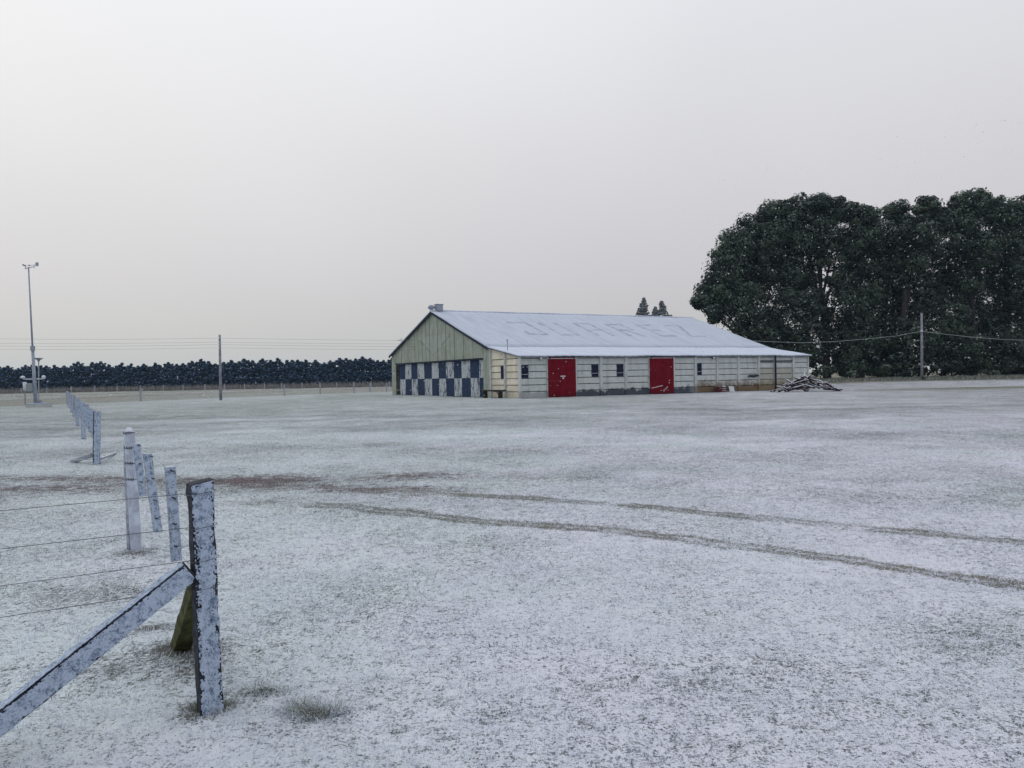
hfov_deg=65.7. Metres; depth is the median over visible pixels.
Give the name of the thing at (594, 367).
window
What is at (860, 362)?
tall tree
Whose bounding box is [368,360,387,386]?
hedge conifer
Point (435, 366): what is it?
door leaf
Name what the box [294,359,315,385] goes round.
hedge conifer
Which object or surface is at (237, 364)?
hedge conifer
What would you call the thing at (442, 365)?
door leaf
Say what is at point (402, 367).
door leaf
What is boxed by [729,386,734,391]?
white board
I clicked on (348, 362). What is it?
hedge conifer
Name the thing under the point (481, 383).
door leaf
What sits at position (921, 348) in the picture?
utility pole
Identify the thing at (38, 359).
rain gauge
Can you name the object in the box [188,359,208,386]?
hedge conifer
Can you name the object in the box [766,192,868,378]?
tall tree
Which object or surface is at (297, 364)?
hedge conifer
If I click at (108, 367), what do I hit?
hedge conifer
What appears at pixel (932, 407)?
ground
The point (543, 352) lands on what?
barn
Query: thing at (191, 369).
hedge conifer
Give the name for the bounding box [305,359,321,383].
hedge conifer
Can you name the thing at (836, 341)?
overhead cable
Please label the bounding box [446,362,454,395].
door leaf
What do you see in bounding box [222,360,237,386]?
hedge conifer
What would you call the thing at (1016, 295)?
tall tree
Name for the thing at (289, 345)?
overhead wire
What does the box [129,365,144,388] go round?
hedge conifer
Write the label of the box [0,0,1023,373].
sky
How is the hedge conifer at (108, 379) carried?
on the ground at (932, 407)
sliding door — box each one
[547,358,575,396]
[649,358,673,393]
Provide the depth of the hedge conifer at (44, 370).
199.74 m
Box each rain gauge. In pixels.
[23,382,26,404]
[35,358,42,398]
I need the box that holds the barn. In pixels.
[388,304,811,398]
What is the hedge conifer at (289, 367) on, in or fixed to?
on the ground at (932, 407)
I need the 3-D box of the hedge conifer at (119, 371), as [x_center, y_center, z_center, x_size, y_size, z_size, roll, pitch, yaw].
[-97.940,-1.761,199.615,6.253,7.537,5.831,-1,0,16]
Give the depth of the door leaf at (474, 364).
68.70 m
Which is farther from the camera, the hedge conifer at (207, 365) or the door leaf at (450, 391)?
the hedge conifer at (207, 365)
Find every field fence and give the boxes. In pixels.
[0,383,386,400]
[10,381,389,393]
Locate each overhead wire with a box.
[28,342,343,343]
[28,348,373,349]
[162,344,412,346]
[192,338,414,340]
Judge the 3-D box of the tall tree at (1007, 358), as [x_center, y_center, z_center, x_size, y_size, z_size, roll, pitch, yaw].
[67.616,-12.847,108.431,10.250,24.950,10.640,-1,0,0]
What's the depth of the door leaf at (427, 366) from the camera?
77.60 m
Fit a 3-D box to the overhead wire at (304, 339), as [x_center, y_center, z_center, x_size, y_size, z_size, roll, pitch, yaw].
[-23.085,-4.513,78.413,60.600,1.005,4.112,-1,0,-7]
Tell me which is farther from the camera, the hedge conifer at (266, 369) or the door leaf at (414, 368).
the hedge conifer at (266, 369)
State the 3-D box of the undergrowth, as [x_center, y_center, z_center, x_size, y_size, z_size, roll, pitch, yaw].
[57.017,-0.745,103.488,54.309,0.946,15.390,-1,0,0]
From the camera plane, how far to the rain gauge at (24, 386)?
72.08 m
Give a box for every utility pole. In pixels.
[218,335,221,399]
[920,313,925,379]
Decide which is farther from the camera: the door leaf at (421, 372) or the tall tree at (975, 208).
the tall tree at (975, 208)
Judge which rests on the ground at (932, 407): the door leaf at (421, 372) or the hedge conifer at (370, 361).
the hedge conifer at (370, 361)
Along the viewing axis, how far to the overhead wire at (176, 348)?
76.53 m
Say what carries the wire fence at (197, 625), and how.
on the ground at (932, 407)
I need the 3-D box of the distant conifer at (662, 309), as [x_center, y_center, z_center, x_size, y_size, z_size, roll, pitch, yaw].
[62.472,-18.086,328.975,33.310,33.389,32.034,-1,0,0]
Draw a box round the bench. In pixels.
[481,389,505,397]
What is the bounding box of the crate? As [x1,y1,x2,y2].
[713,386,725,391]
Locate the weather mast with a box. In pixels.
[20,262,45,402]
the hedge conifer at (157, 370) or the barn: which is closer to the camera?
the barn
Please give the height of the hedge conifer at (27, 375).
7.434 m
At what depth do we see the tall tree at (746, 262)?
105.71 m
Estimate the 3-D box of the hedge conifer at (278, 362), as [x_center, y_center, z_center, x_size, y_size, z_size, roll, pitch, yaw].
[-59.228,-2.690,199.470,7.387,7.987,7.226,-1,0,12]
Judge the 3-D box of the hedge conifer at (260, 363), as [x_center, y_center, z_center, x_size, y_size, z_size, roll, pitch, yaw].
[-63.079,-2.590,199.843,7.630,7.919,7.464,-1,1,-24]
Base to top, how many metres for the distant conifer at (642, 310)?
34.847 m
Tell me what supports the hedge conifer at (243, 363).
on the ground at (932, 407)
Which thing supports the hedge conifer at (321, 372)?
on the ground at (932, 407)
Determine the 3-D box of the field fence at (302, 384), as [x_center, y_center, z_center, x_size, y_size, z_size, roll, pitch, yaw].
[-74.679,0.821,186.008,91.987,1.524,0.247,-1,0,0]
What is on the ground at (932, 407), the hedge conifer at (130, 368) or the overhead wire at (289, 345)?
the hedge conifer at (130, 368)
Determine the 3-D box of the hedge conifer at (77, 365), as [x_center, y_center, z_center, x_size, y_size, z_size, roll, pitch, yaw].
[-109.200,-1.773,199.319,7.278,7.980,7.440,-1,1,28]
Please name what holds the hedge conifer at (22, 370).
on the ground at (932, 407)
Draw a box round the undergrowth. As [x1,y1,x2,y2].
[809,374,1023,382]
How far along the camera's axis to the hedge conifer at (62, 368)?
199.25 m
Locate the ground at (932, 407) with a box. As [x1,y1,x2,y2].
[0,371,1023,767]
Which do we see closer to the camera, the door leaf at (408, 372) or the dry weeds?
the door leaf at (408, 372)
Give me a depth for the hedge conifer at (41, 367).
200.19 m
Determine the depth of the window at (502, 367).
64.22 m
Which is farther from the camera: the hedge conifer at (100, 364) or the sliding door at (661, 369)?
the hedge conifer at (100, 364)
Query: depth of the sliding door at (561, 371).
63.30 m
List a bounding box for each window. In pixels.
[501,366,503,378]
[521,365,528,377]
[591,364,598,376]
[616,364,623,376]
[697,363,701,374]
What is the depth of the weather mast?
62.55 m
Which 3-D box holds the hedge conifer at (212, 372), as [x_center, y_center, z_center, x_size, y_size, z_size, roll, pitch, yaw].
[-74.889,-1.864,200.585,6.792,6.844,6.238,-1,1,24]
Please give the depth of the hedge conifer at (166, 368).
197.84 m
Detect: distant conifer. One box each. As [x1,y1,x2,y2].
[635,297,650,315]
[651,306,659,315]
[657,300,671,315]
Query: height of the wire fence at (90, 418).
1.349 m
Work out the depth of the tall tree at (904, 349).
104.70 m
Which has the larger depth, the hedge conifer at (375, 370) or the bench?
the hedge conifer at (375, 370)
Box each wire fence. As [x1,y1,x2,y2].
[0,427,223,737]
[66,391,116,464]
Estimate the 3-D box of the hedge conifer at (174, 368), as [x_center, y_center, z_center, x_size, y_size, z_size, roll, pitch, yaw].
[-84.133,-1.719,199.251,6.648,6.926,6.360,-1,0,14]
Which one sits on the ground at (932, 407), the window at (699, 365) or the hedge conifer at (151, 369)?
the hedge conifer at (151, 369)
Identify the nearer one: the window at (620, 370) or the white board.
the window at (620, 370)
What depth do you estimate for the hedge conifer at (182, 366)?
197.62 m
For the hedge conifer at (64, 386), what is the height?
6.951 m
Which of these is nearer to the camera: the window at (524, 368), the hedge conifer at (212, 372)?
the window at (524, 368)
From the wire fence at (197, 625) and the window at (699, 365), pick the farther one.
the window at (699, 365)
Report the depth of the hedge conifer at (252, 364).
198.03 m
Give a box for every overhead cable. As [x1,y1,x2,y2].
[761,331,920,342]
[923,331,1010,339]
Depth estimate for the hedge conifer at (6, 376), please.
199.07 m
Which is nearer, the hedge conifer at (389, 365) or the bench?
the bench
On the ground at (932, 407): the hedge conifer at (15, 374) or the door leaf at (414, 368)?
the hedge conifer at (15, 374)
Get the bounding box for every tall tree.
[689,199,826,352]
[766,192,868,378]
[831,201,891,378]
[865,199,917,376]
[877,195,945,377]
[917,207,975,375]
[937,187,1014,375]
[978,194,1023,374]
[995,195,1023,374]
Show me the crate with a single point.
(721, 387)
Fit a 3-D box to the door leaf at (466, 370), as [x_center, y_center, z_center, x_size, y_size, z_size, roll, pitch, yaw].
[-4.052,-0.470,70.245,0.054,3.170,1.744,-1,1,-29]
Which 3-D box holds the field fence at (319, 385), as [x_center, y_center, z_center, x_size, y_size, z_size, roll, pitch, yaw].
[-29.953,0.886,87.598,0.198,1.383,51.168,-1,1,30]
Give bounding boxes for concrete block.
[26,399,51,406]
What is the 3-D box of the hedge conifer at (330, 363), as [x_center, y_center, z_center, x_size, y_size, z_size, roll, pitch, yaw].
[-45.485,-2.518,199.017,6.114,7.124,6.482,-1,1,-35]
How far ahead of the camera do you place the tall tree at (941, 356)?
105.80 m
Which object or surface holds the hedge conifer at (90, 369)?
on the ground at (932, 407)
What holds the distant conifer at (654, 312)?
on the ground at (932, 407)
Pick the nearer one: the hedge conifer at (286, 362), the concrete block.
the concrete block
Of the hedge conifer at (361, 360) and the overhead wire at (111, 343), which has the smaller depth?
the overhead wire at (111, 343)
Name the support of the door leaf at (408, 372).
in the barn
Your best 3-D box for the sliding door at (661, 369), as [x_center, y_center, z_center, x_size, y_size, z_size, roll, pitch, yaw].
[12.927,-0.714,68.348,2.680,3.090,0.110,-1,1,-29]
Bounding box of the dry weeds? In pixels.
[0,380,391,393]
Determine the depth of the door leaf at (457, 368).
71.68 m
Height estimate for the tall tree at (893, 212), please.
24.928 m
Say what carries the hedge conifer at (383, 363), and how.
on the ground at (932, 407)
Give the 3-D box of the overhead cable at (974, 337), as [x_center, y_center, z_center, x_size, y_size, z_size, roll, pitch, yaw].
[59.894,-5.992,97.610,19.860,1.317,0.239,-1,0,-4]
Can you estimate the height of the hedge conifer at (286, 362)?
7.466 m
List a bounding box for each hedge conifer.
[0,365,17,390]
[7,368,21,390]
[14,364,29,389]
[18,365,41,389]
[28,365,45,388]
[36,365,53,391]
[41,365,62,391]
[51,365,69,388]
[58,365,71,388]
[63,361,89,389]
[68,365,91,389]
[79,362,105,389]
[91,361,108,387]
[97,364,117,388]
[104,365,116,387]
[110,362,130,388]
[119,363,139,389]
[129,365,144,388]
[131,363,150,389]
[145,362,159,388]
[148,365,164,387]
[156,362,175,387]
[164,364,184,386]
[171,363,191,388]
[181,361,204,387]
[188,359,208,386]
[198,361,215,387]
[203,363,223,385]
[209,362,229,387]
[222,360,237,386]
[226,361,243,384]
[232,358,254,387]
[242,360,262,385]
[251,358,268,387]
[259,360,279,386]
[265,358,286,385]
[277,360,291,380]
[280,360,300,387]
[286,359,308,385]
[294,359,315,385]
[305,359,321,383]
[315,362,331,384]
[321,360,338,384]
[327,358,347,386]
[336,358,357,384]
[347,358,362,380]
[352,356,373,383]
[359,358,380,383]
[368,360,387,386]
[377,360,390,384]
[383,358,399,382]
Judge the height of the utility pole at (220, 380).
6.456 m
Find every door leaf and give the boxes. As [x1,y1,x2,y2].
[400,365,405,394]
[405,364,411,394]
[411,364,417,394]
[417,363,424,394]
[424,363,431,395]
[432,363,438,395]
[439,362,445,395]
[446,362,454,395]
[454,361,461,395]
[461,361,470,396]
[470,360,479,396]
[479,360,483,396]
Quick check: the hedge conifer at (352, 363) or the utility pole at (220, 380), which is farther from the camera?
the hedge conifer at (352, 363)
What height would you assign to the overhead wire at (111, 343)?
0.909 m
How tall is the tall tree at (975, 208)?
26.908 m
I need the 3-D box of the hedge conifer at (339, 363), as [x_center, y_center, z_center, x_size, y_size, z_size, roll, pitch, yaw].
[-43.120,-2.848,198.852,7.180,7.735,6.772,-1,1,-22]
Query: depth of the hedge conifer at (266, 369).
197.50 m
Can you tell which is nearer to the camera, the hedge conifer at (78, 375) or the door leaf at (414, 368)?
the door leaf at (414, 368)
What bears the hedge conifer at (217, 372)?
on the ground at (932, 407)
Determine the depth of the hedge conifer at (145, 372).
198.16 m
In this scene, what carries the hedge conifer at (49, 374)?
on the ground at (932, 407)

